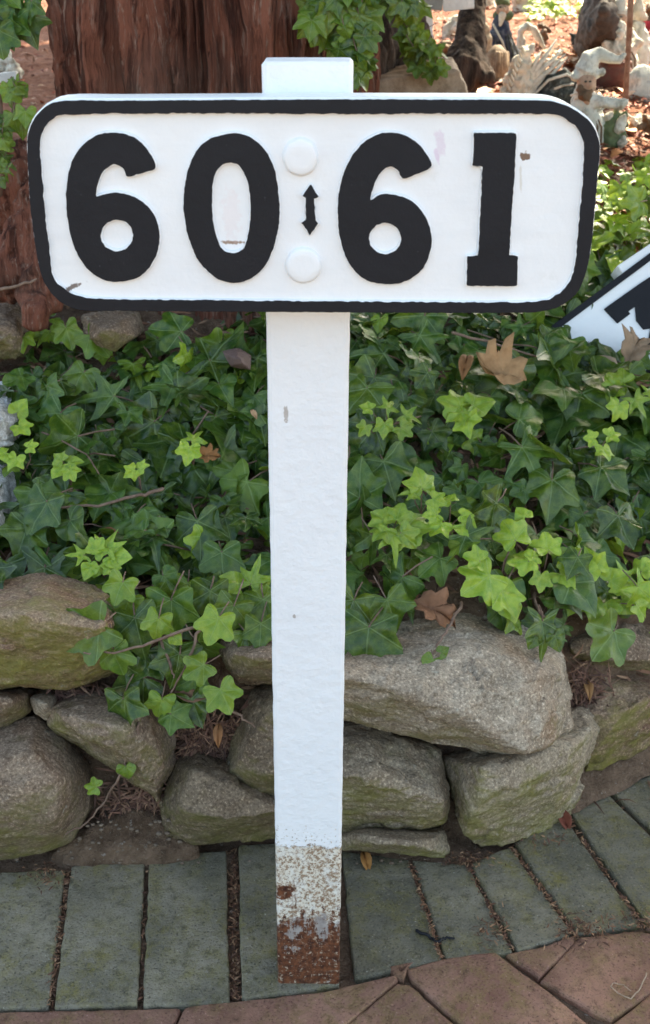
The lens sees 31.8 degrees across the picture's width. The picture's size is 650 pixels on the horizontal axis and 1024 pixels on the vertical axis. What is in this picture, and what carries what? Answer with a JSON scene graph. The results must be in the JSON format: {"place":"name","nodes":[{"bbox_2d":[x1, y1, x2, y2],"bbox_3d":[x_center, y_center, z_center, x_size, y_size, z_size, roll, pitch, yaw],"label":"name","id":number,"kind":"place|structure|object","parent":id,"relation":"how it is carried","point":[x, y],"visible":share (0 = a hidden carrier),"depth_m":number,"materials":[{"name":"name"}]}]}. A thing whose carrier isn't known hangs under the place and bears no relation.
{"place":"outdoors","nodes":[
{"label":"outdoors","id":0,"kind":"place"},
{"bbox_2d":[213,723,222,747],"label":"dead leaf","id":1,"kind":"object","parent":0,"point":[217,732],"visible":1,"depth_m":1.45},
{"bbox_2d":[0,776,649,1012],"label":"grey paving","id":2,"kind":"structure","parent":0,"point":[186,963],"depth_m":1.45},
{"bbox_2d":[27,57,599,983],"bbox_3d":[-0.010,0.099,1.129,0.457,1.017,0.082,0,26,0],"label":"railway distance sign","id":3,"kind":"object","parent":2,"relation":"on","point":[307,205],"visible":1,"depth_m":0.93,"materials":[{"name":"white paint"}]},
{"bbox_2d":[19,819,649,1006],"bbox_3d":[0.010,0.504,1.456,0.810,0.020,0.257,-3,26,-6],"label":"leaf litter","id":4,"kind":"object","parent":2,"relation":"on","point":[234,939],"visible":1,"depth_m":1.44,"materials":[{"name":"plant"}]},
{"bbox_2d":[360,851,371,869],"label":"dead leaf","id":5,"kind":"object","parent":2,"relation":"on","point":[366,859],"visible":0.99,"depth_m":1.52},
{"bbox_2d":[341,825,449,857],"bbox_3d":[0.087,0.441,1.613,0.164,0.150,0.238,0,26,0],"label":"boulder","id":6,"kind":"object","parent":2,"relation":"on","point":[432,842],"visible":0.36,"depth_m":1.51,"materials":[{"name":"stone"}]},
{"bbox_2d":[342,722,449,832],"bbox_3d":[0.086,0.372,1.600,0.164,0.246,0.276,0,26,0],"label":"boulder","id":7,"kind":"object","parent":6,"relation":"on","point":[391,780],"visible":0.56,"depth_m":1.48,"materials":[{"name":"stone"}]},
{"bbox_2d":[415,929,454,942],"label":"twig","id":8,"kind":"object","parent":2,"relation":"on","point":[430,937],"visible":1,"depth_m":1.41,"materials":[{"name":"black wood"}]},
{"bbox_2d":[559,810,571,828],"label":"dead leaf","id":9,"kind":"object","parent":2,"relation":"on","point":[565,820],"visible":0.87,"depth_m":1.59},
{"bbox_2d":[0,927,649,1023],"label":"red brick paving","id":10,"kind":"structure","parent":0,"point":[490,988],"depth_m":1.33,"materials":[{"name":"brick"}]},
{"bbox_2d":[610,972,646,998],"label":"twig","id":11,"kind":"object","parent":10,"relation":"on","point":[628,988],"visible":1,"depth_m":1.34,"materials":[{"name":"wood"}]},
{"bbox_2d":[0,0,649,1023],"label":"ground","id":12,"kind":"structure","parent":0,"point":[458,840],"depth_m":1.60,"materials":[{"name":"soil"}]},
{"bbox_2d":[0,51,11,72],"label":"ornament","id":13,"kind":"object","parent":12,"relation":"on","point":[3,63],"visible":0.27,"depth_m":3.32,"materials":[{"name":"white stone"}]},
{"bbox_2d":[0,71,17,82],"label":"white plank","id":14,"kind":"object","parent":12,"relation":"on","point":[4,76],"visible":0.61,"depth_m":2.30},
{"bbox_2d":[4,57,23,78],"bbox_3d":[-0.884,-1.247,3.224,0.060,0.076,0.074,0,26,0],"label":"ornament","id":15,"kind":"object","parent":12,"relation":"on","point":[12,65],"visible":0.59,"depth_m":3.19,"materials":[{"name":"white stone"}]},
{"bbox_2d":[0,302,38,359],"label":"boulder","id":16,"kind":"object","parent":12,"relation":"on","point":[13,330],"visible":0.57,"depth_m":1.77,"materials":[{"name":"grey stone"}]},
{"bbox_2d":[0,714,93,859],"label":"boulder","id":17,"kind":"object","parent":12,"relation":"on","point":[46,800],"visible":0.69,"depth_m":1.45,"materials":[{"name":"grey stone"}]},
{"bbox_2d":[0,687,36,727],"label":"boulder","id":18,"kind":"object","parent":17,"relation":"on","point":[15,703],"visible":0.59,"depth_m":1.47,"materials":[{"name":"grey stone"}]},
{"bbox_2d":[30,689,61,720],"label":"boulder","id":19,"kind":"object","parent":17,"relation":"on","point":[42,703],"visible":0.56,"depth_m":1.46,"materials":[{"name":"stone"}]},
{"bbox_2d":[0,573,114,689],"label":"boulder","id":20,"kind":"object","parent":17,"relation":"on","point":[43,630],"visible":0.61,"depth_m":1.39,"materials":[{"name":"stone"}]},
{"bbox_2d":[32,313,65,347],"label":"ivy sprig","id":21,"kind":"object","parent":12,"relation":"on","point":[44,335],"visible":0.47,"depth_m":1.82,"materials":[{"name":"green plant"}]},
{"bbox_2d":[47,685,176,801],"bbox_3d":[-0.281,0.309,1.569,0.167,0.239,0.284,0,26,0],"label":"boulder","id":22,"kind":"object","parent":12,"relation":"on","point":[91,725],"visible":0.59,"depth_m":1.44,"materials":[{"name":"grey stone"}]},
{"bbox_2d":[65,721,139,834],"bbox_3d":[-0.281,0.336,1.440,0.106,0.161,0.022,-3,26,-6],"label":"ivy vine","id":23,"kind":"object","parent":22,"relation":"hanging from","point":[92,787],"visible":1,"depth_m":1.44,"materials":[{"name":"green plant"}]},
{"bbox_2d":[66,569,271,735],"bbox_3d":[-0.177,0.167,1.442,0.285,0.184,0.157,0,26,0],"label":"ivy vine","id":24,"kind":"object","parent":22,"relation":"on","point":[132,659],"visible":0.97,"depth_m":1.42,"materials":[{"name":"green plant"}]},
{"bbox_2d":[176,689,205,702],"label":"dead leaf","id":25,"kind":"object","parent":24,"relation":"on","point":[189,693],"visible":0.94,"depth_m":1.44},
{"bbox_2d":[81,311,143,351],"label":"boulder","id":26,"kind":"object","parent":12,"relation":"on","point":[114,331],"visible":0.85,"depth_m":1.78,"materials":[{"name":"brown stone"}]},
{"bbox_2d":[49,798,200,869],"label":"soil","id":27,"kind":"structure","parent":12,"relation":"on","point":[85,852],"depth_m":1.53,"materials":[{"name":"soil"}]},
{"bbox_2d":[14,819,425,864],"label":"pebbles","id":28,"kind":"object","parent":27,"relation":"on","point":[158,833],"visible":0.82,"depth_m":1.51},
{"bbox_2d":[0,0,380,335],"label":"cedar tree","id":29,"kind":"object","parent":12,"relation":"on","point":[158,46],"visible":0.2,"depth_m":1.75,"materials":[{"name":"red plant"}]},
{"bbox_2d":[0,278,36,290],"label":"twig","id":30,"kind":"object","parent":29,"relation":"on","point":[16,286],"visible":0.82,"depth_m":1.74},
{"bbox_2d":[0,0,51,196],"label":"climbing ivy","id":31,"kind":"object","parent":29,"relation":"attached to","point":[27,21],"visible":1,"depth_m":1.62,"materials":[{"name":"green plant"}]},
{"bbox_2d":[292,0,424,91],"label":"climbing ivy","id":32,"kind":"object","parent":29,"relation":"attached to","point":[351,29],"visible":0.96,"depth_m":1.68,"materials":[{"name":"green plant"}]},
{"bbox_2d":[159,752,274,844],"bbox_3d":[-0.136,0.382,1.594,0.175,0.212,0.272,0,26,0],"label":"boulder","id":33,"kind":"object","parent":12,"relation":"on","point":[207,799],"visible":0.65,"depth_m":1.47,"materials":[{"name":"grey stone"}]},
{"bbox_2d":[226,684,274,795],"bbox_3d":[-0.084,0.313,1.550,0.111,0.239,0.237,0,26,0],"label":"boulder","id":34,"kind":"object","parent":33,"relation":"on","point":[250,760],"visible":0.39,"depth_m":1.45,"materials":[{"name":"grey stone"}]},
{"bbox_2d":[219,629,271,685],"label":"boulder","id":35,"kind":"object","parent":34,"relation":"on","point":[250,665],"visible":0.34,"depth_m":1.43,"materials":[{"name":"grey stone"}]},
{"bbox_2d":[0,154,649,666],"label":"ivy","id":36,"kind":"object","parent":12,"relation":"on","point":[214,398],"visible":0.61,"depth_m":1.68,"materials":[{"name":"green plant"}]},
{"bbox_2d":[0,464,20,525],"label":"boulder","id":37,"kind":"object","parent":36,"relation":"on","point":[8,483],"visible":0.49,"depth_m":1.62,"materials":[{"name":"stone"}]},
{"bbox_2d":[0,381,23,447],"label":"boulder","id":38,"kind":"object","parent":36,"relation":"on","point":[8,438],"visible":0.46,"depth_m":1.64,"materials":[{"name":"stone"}]},
{"bbox_2d":[0,439,38,473],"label":"ivy sprig","id":39,"kind":"object","parent":36,"relation":"on","point":[11,459],"visible":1,"depth_m":1.60,"materials":[{"name":"green plant"}]},
{"bbox_2d":[8,398,33,438],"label":"ivy sprig","id":40,"kind":"object","parent":36,"relation":"on","point":[19,408],"visible":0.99,"depth_m":1.64,"materials":[{"name":"green plant"}]},
{"bbox_2d":[51,451,83,484],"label":"ivy sprig","id":41,"kind":"object","parent":36,"relation":"on","point":[70,470],"visible":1,"depth_m":1.57,"materials":[{"name":"green plant"}]},
{"bbox_2d":[41,431,98,473],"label":"twig","id":42,"kind":"object","parent":36,"relation":"on","point":[42,432],"visible":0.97,"depth_m":1.63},
{"bbox_2d":[65,530,131,580],"bbox_3d":[-0.299,0.068,1.499,0.082,0.067,0.048,-11,28,-22],"label":"ivy sprig","id":43,"kind":"object","parent":36,"relation":"on","point":[116,552],"visible":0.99,"depth_m":1.49,"materials":[{"name":"green plant"}]},
{"bbox_2d":[61,487,163,508],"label":"twig","id":44,"kind":"object","parent":36,"relation":"on","point":[125,498],"visible":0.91,"depth_m":1.58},
{"bbox_2d":[123,459,149,489],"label":"ivy sprig","id":45,"kind":"object","parent":36,"relation":"on","point":[132,473],"visible":1,"depth_m":1.57,"materials":[{"name":"green plant"}]},
{"bbox_2d":[175,431,207,466],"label":"ivy sprig","id":46,"kind":"object","parent":36,"relation":"on","point":[186,452],"visible":1,"depth_m":1.59,"materials":[{"name":"green plant"}]},
{"bbox_2d":[200,443,220,462],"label":"dead leaf","id":47,"kind":"object","parent":36,"relation":"on","point":[208,453],"visible":0.92,"depth_m":1.63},
{"bbox_2d":[222,348,250,369],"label":"dead leaf","id":48,"kind":"object","parent":36,"relation":"on","point":[239,358],"visible":0.98,"depth_m":1.69,"materials":[{"name":"brown plant"}]},
{"bbox_2d":[219,554,270,603],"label":"ivy sprig","id":49,"kind":"object","parent":36,"relation":"on","point":[253,578],"visible":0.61,"depth_m":1.49,"materials":[{"name":"green plant"}]},
{"bbox_2d":[344,575,416,656],"bbox_3d":[0.059,0.144,1.469,0.118,0.101,0.110,0,26,0],"label":"ivy vine","id":50,"kind":"object","parent":36,"relation":"hanging from","point":[373,630],"visible":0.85,"depth_m":1.44,"materials":[{"name":"green plant"}]},
{"bbox_2d":[356,396,420,440],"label":"ivy sprig","id":51,"kind":"object","parent":36,"relation":"on","point":[384,429],"visible":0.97,"depth_m":1.63,"materials":[{"name":"green plant"}]},
{"bbox_2d":[367,503,433,566],"bbox_3d":[0.101,0.031,1.518,0.089,0.070,0.059,0,26,0],"label":"ivy sprig","id":52,"kind":"object","parent":36,"relation":"on","point":[411,529],"visible":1,"depth_m":1.51,"materials":[{"name":"green plant"}]},
{"bbox_2d":[397,466,446,513],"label":"ivy sprig","id":53,"kind":"object","parent":36,"relation":"on","point":[418,482],"visible":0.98,"depth_m":1.54,"materials":[{"name":"green plant"}]},
{"bbox_2d":[422,493,476,537],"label":"ivy sprig","id":54,"kind":"object","parent":36,"relation":"on","point":[435,519],"visible":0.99,"depth_m":1.52,"materials":[{"name":"green plant"}]},
{"bbox_2d":[436,389,495,438],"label":"ivy sprig","id":55,"kind":"object","parent":36,"relation":"on","point":[453,403],"visible":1,"depth_m":1.64,"materials":[{"name":"green plant"}]},
{"bbox_2d":[458,354,473,380],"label":"dead leaf","id":56,"kind":"object","parent":36,"relation":"on","point":[465,363],"visible":1,"depth_m":1.70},
{"bbox_2d":[451,331,535,356],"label":"twig","id":57,"kind":"object","parent":36,"relation":"on","point":[473,338],"visible":0.71,"depth_m":1.77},
{"bbox_2d":[457,507,532,623],"bbox_3d":[0.239,0.077,1.505,0.139,0.123,0.078,-22,34,-38],"label":"ivy sprig","id":58,"kind":"object","parent":36,"relation":"on","point":[503,596],"visible":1,"depth_m":1.49,"materials":[{"name":"green plant"}]},
{"bbox_2d":[476,332,527,384],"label":"dead leaf","id":59,"kind":"object","parent":36,"relation":"on","point":[502,366],"visible":1,"depth_m":1.69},
{"bbox_2d":[507,532,579,592],"bbox_3d":[0.298,0.070,1.537,0.119,0.072,0.056,-7,27,-15],"label":"ivy sprig","id":60,"kind":"object","parent":36,"relation":"on","point":[525,562],"visible":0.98,"depth_m":1.53,"materials":[{"name":"green plant"}]},
{"bbox_2d":[524,592,566,661],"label":"ivy vine","id":61,"kind":"object","parent":36,"relation":"attached to","point":[543,634],"visible":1,"depth_m":1.45,"materials":[{"name":"green plant"}]},
{"bbox_2d":[488,314,649,377],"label":"ivy","id":62,"kind":"object","parent":36,"relation":"on","point":[583,362],"visible":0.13,"depth_m":1.87,"materials":[{"name":"green plant"}]},
{"bbox_2d":[566,546,636,621],"bbox_3d":[0.384,0.103,1.585,0.131,0.105,0.052,-9,27,-17],"label":"ivy sprig","id":63,"kind":"object","parent":36,"relation":"on","point":[617,579],"visible":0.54,"depth_m":1.58,"materials":[{"name":"green plant"}]},
{"bbox_2d":[583,426,620,460],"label":"ivy sprig","id":64,"kind":"object","parent":36,"relation":"on","point":[609,432],"visible":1,"depth_m":1.67,"materials":[{"name":"green plant"}]},
{"bbox_2d":[597,368,649,421],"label":"ivy sprig","id":65,"kind":"object","parent":36,"relation":"on","point":[621,376],"visible":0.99,"depth_m":1.75,"materials":[{"name":"green plant"}]},
{"bbox_2d":[621,323,649,361],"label":"dead leaf","id":66,"kind":"object","parent":36,"relation":"on","point":[634,347],"visible":0.98,"depth_m":1.82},
{"bbox_2d":[0,249,649,813],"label":"dry debris","id":67,"kind":"object","parent":12,"relation":"on","point":[528,521],"visible":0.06,"depth_m":1.68,"materials":[{"name":"brown plant"}]},
{"bbox_2d":[3,0,649,252],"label":"mulch","id":68,"kind":"object","parent":12,"relation":"on","point":[624,163],"visible":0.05,"depth_m":3.01,"materials":[{"name":"brown plant"}]},
{"bbox_2d":[447,0,494,92],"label":"tree trunk","id":69,"kind":"object","parent":68,"relation":"on","point":[467,52],"visible":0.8,"depth_m":2.79,"materials":[{"name":"brown plant"}]},
{"bbox_2d":[477,47,646,157],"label":"fallen leaves","id":70,"kind":"object","parent":68,"relation":"on","point":[614,150],"visible":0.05,"depth_m":3.02,"materials":[{"name":"brown plant"}]},
{"bbox_2d":[570,47,628,145],"bbox_3d":[0.598,-0.902,2.507,0.127,0.226,0.084,0,26,0],"label":"gnome figurine","id":71,"kind":"object","parent":68,"relation":"on","point":[588,101],"visible":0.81,"depth_m":2.47,"materials":[{"name":"grey plastic"}]},
{"bbox_2d":[628,113,641,126],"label":"ornament","id":72,"kind":"object","parent":68,"relation":"on","point":[635,119],"visible":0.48,"depth_m":2.69,"materials":[{"name":"beige plastic"}]},
{"bbox_2d":[636,114,649,137],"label":"ornament","id":73,"kind":"object","parent":68,"relation":"on","point":[644,125],"visible":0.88,"depth_m":2.62,"materials":[{"name":"brown stone"}]},
{"bbox_2d":[37,644,620,823],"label":"dry rootlets","id":74,"kind":"object","parent":12,"relation":"on","point":[198,739],"visible":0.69,"depth_m":1.53,"materials":[{"name":"brown plant"}]},
{"bbox_2d":[379,14,432,74],"bbox_3d":[0.122,-0.961,2.290,0.226,0.297,0.298,0,26,0],"label":"tree trunk","id":75,"kind":"object","parent":12,"relation":"on","point":[390,54],"visible":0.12,"depth_m":2.22,"materials":[{"name":"brown plant"}]},
{"bbox_2d":[390,0,450,85],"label":"climbing ivy","id":76,"kind":"object","parent":75,"relation":"attached to","point":[409,36],"visible":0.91,"depth_m":2.13,"materials":[{"name":"green plant"}]},
{"bbox_2d":[379,57,467,92],"bbox_3d":[0.173,-0.838,2.235,0.219,0.095,0.106,0,26,0],"label":"boulder","id":77,"kind":"object","parent":12,"relation":"on","point":[398,79],"visible":0.26,"depth_m":2.19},
{"bbox_2d":[426,10,432,36],"bbox_3d":[0.240,-1.167,2.720,0.041,0.154,0.030,0,26,0],"label":"white stake","id":78,"kind":"object","parent":12,"relation":"on","point":[429,20],"visible":0.13,"depth_m":2.71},
{"bbox_2d":[424,0,442,10],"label":"grey board","id":79,"kind":"object","parent":78,"relation":"attached to","point":[437,4],"visible":0.31,"depth_m":2.64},
{"bbox_2d":[443,0,473,11],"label":"white board","id":80,"kind":"object","parent":79,"relation":"on","point":[451,5],"visible":0.99,"depth_m":2.66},
{"bbox_2d":[440,40,451,56],"bbox_3d":[0.374,-1.383,3.451,0.071,0.084,0.069,0,26,0],"label":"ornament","id":81,"kind":"object","parent":12,"relation":"on","point":[447,46],"visible":0.22,"depth_m":3.43,"materials":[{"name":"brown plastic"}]},
{"bbox_2d":[442,15,457,38],"bbox_3d":[0.433,-1.645,3.892,0.068,0.099,0.085,0,26,0],"label":"ornament","id":82,"kind":"object","parent":12,"relation":"on","point":[449,27],"visible":0.51,"depth_m":3.87,"materials":[{"name":"beige stone"}]},
{"bbox_2d":[485,22,492,52],"bbox_3d":[0.460,-1.323,3.239,0.070,0.194,0.046,0,26,0],"label":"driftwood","id":83,"kind":"object","parent":12,"relation":"on","point":[489,36],"visible":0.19,"depth_m":3.21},
{"bbox_2d":[487,45,509,85],"bbox_3d":[0.477,-1.226,3.160,0.077,0.128,0.068,-23,34,-38],"label":"bark stump","id":84,"kind":"object","parent":12,"relation":"on","point":[498,56],"visible":0.68,"depth_m":3.13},
{"bbox_2d":[490,0,519,63],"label":"wizard figurine","id":85,"kind":"object","parent":12,"relation":"on","point":[500,30],"visible":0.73,"depth_m":3.27,"materials":[{"name":"ceramic"}]},
{"bbox_2d":[442,706,599,846],"bbox_3d":[0.276,0.363,1.638,0.232,0.259,0.357,0,26,0],"label":"boulder","id":86,"kind":"object","parent":12,"relation":"on","point":[500,800],"visible":0.66,"depth_m":1.50,"materials":[{"name":"stone"}]},
{"bbox_2d":[343,612,573,755],"bbox_3d":[0.170,0.234,1.578,0.335,0.252,0.373,0,26,0],"label":"boulder","id":87,"kind":"object","parent":86,"relation":"on","point":[487,687],"visible":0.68,"depth_m":1.42,"materials":[{"name":"stone"}]},
{"bbox_2d":[414,586,456,628],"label":"dead leaf","id":88,"kind":"object","parent":87,"relation":"on","point":[436,606],"visible":0.98,"depth_m":1.48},
{"bbox_2d":[421,601,462,663],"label":"ivy vine","id":89,"kind":"object","parent":87,"relation":"on","point":[426,657],"visible":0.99,"depth_m":1.42,"materials":[{"name":"green plant"}]},
{"bbox_2d":[584,680,593,700],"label":"dead leaf","id":90,"kind":"object","parent":86,"relation":"on","point":[589,689],"visible":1,"depth_m":1.59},
{"bbox_2d":[512,0,534,11],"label":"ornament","id":91,"kind":"object","parent":12,"relation":"on","point":[519,4],"visible":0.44,"depth_m":4.43,"materials":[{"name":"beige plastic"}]},
{"bbox_2d":[516,22,545,49],"bbox_3d":[0.624,-1.419,3.450,0.090,0.119,0.030,0,26,0],"label":"arched ornament","id":92,"kind":"object","parent":12,"relation":"on","point":[532,29],"visible":0.73,"depth_m":3.44,"materials":[{"name":"beige stone"}]},
{"bbox_2d":[500,39,566,93],"bbox_3d":[0.530,-1.099,2.899,0.171,0.191,0.090,0,26,0],"label":"dragon figurine","id":93,"kind":"object","parent":12,"relation":"on","point":[524,74],"visible":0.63,"depth_m":2.88,"materials":[{"name":"beige plastic"}]},
{"bbox_2d":[532,21,551,44],"bbox_3d":[0.716,-1.585,3.781,0.058,0.081,0.074,10,28,20],"label":"ornament","id":94,"kind":"object","parent":12,"relation":"on","point":[545,30],"visible":0.69,"depth_m":3.77,"materials":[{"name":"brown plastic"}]},
{"bbox_2d":[523,0,582,21],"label":"ground cover","id":95,"kind":"object","parent":12,"relation":"on","point":[547,6],"visible":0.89,"depth_m":4.31,"materials":[{"name":"green plant"}]},
{"bbox_2d":[542,49,563,67],"bbox_3d":[0.664,-1.320,3.342,0.063,0.069,0.059,10,28,20],"label":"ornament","id":96,"kind":"object","parent":12,"relation":"on","point":[552,55],"visible":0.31,"depth_m":3.34,"materials":[{"name":"beige stone"}]},
{"bbox_2d":[535,67,576,103],"bbox_3d":[0.589,-1.083,2.908,0.119,0.094,0.061,0,26,0],"label":"cloak ornament","id":97,"kind":"object","parent":12,"relation":"on","point":[561,84],"visible":0.61,"depth_m":2.89,"materials":[{"name":"black stone"}]},
{"bbox_2d":[573,0,626,59],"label":"boulder","id":98,"kind":"object","parent":12,"relation":"on","point":[598,20],"visible":0.69,"depth_m":3.18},
{"bbox_2d":[551,244,649,372],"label":"fallen sign","id":99,"kind":"object","parent":12,"relation":"on","point":[623,297],"visible":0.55,"depth_m":1.91,"materials":[{"name":"metal"}]},
{"bbox_2d":[571,746,649,813],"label":"soil","id":100,"kind":"structure","parent":12,"relation":"on","point":[616,777],"depth_m":1.66,"materials":[{"name":"soil"}]},
{"bbox_2d":[596,60,631,94],"bbox_3d":[0.778,-1.171,3.074,0.104,0.086,0.104,0,26,0],"label":"clay pot","id":101,"kind":"object","parent":12,"relation":"on","point":[613,76],"visible":0.54,"depth_m":3.03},
{"bbox_2d":[579,677,649,771],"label":"boulder","id":102,"kind":"object","parent":12,"relation":"on","point":[624,733],"visible":0.4,"depth_m":1.63,"materials":[{"name":"stone"}]},
{"bbox_2d":[569,622,649,674],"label":"boulder","id":103,"kind":"object","parent":102,"relation":"on","point":[638,654],"visible":0.29,"depth_m":1.63,"materials":[{"name":"grey stone"}]},
{"bbox_2d":[603,110,628,148],"bbox_3d":[0.641,-0.847,2.537,0.067,0.103,0.057,5,26,11],"label":"stump ornament","id":104,"kind":"object","parent":12,"relation":"on","point":[616,124],"visible":0.82,"depth_m":2.52,"materials":[{"name":"green stone"}]},
{"bbox_2d":[602,0,643,69],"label":"gnome figurine","id":105,"kind":"object","parent":12,"relation":"on","point":[617,46],"visible":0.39,"depth_m":3.19,"materials":[{"name":"ceramic"}]},
{"bbox_2d":[623,0,633,98],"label":"rusty stake","id":106,"kind":"object","parent":12,"relation":"on","point":[629,26],"visible":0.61,"depth_m":2.85,"materials":[{"name":"metal"}]},
{"bbox_2d":[616,557,649,608],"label":"ivy sprig","id":107,"kind":"object","parent":12,"relation":"on","point":[643,564],"visible":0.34,"depth_m":1.62,"materials":[{"name":"green plant"}]},
{"bbox_2d":[629,64,649,101],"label":"white ornament","id":108,"kind":"object","parent":12,"relation":"on","point":[639,81],"visible":0.78,"depth_m":2.95,"materials":[{"name":"grey stone"}]},
{"bbox_2d":[633,0,649,65],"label":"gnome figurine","id":109,"kind":"object","parent":12,"relation":"on","point":[640,16],"visible":0.58,"depth_m":3.28,"materials":[{"name":"ceramic"}]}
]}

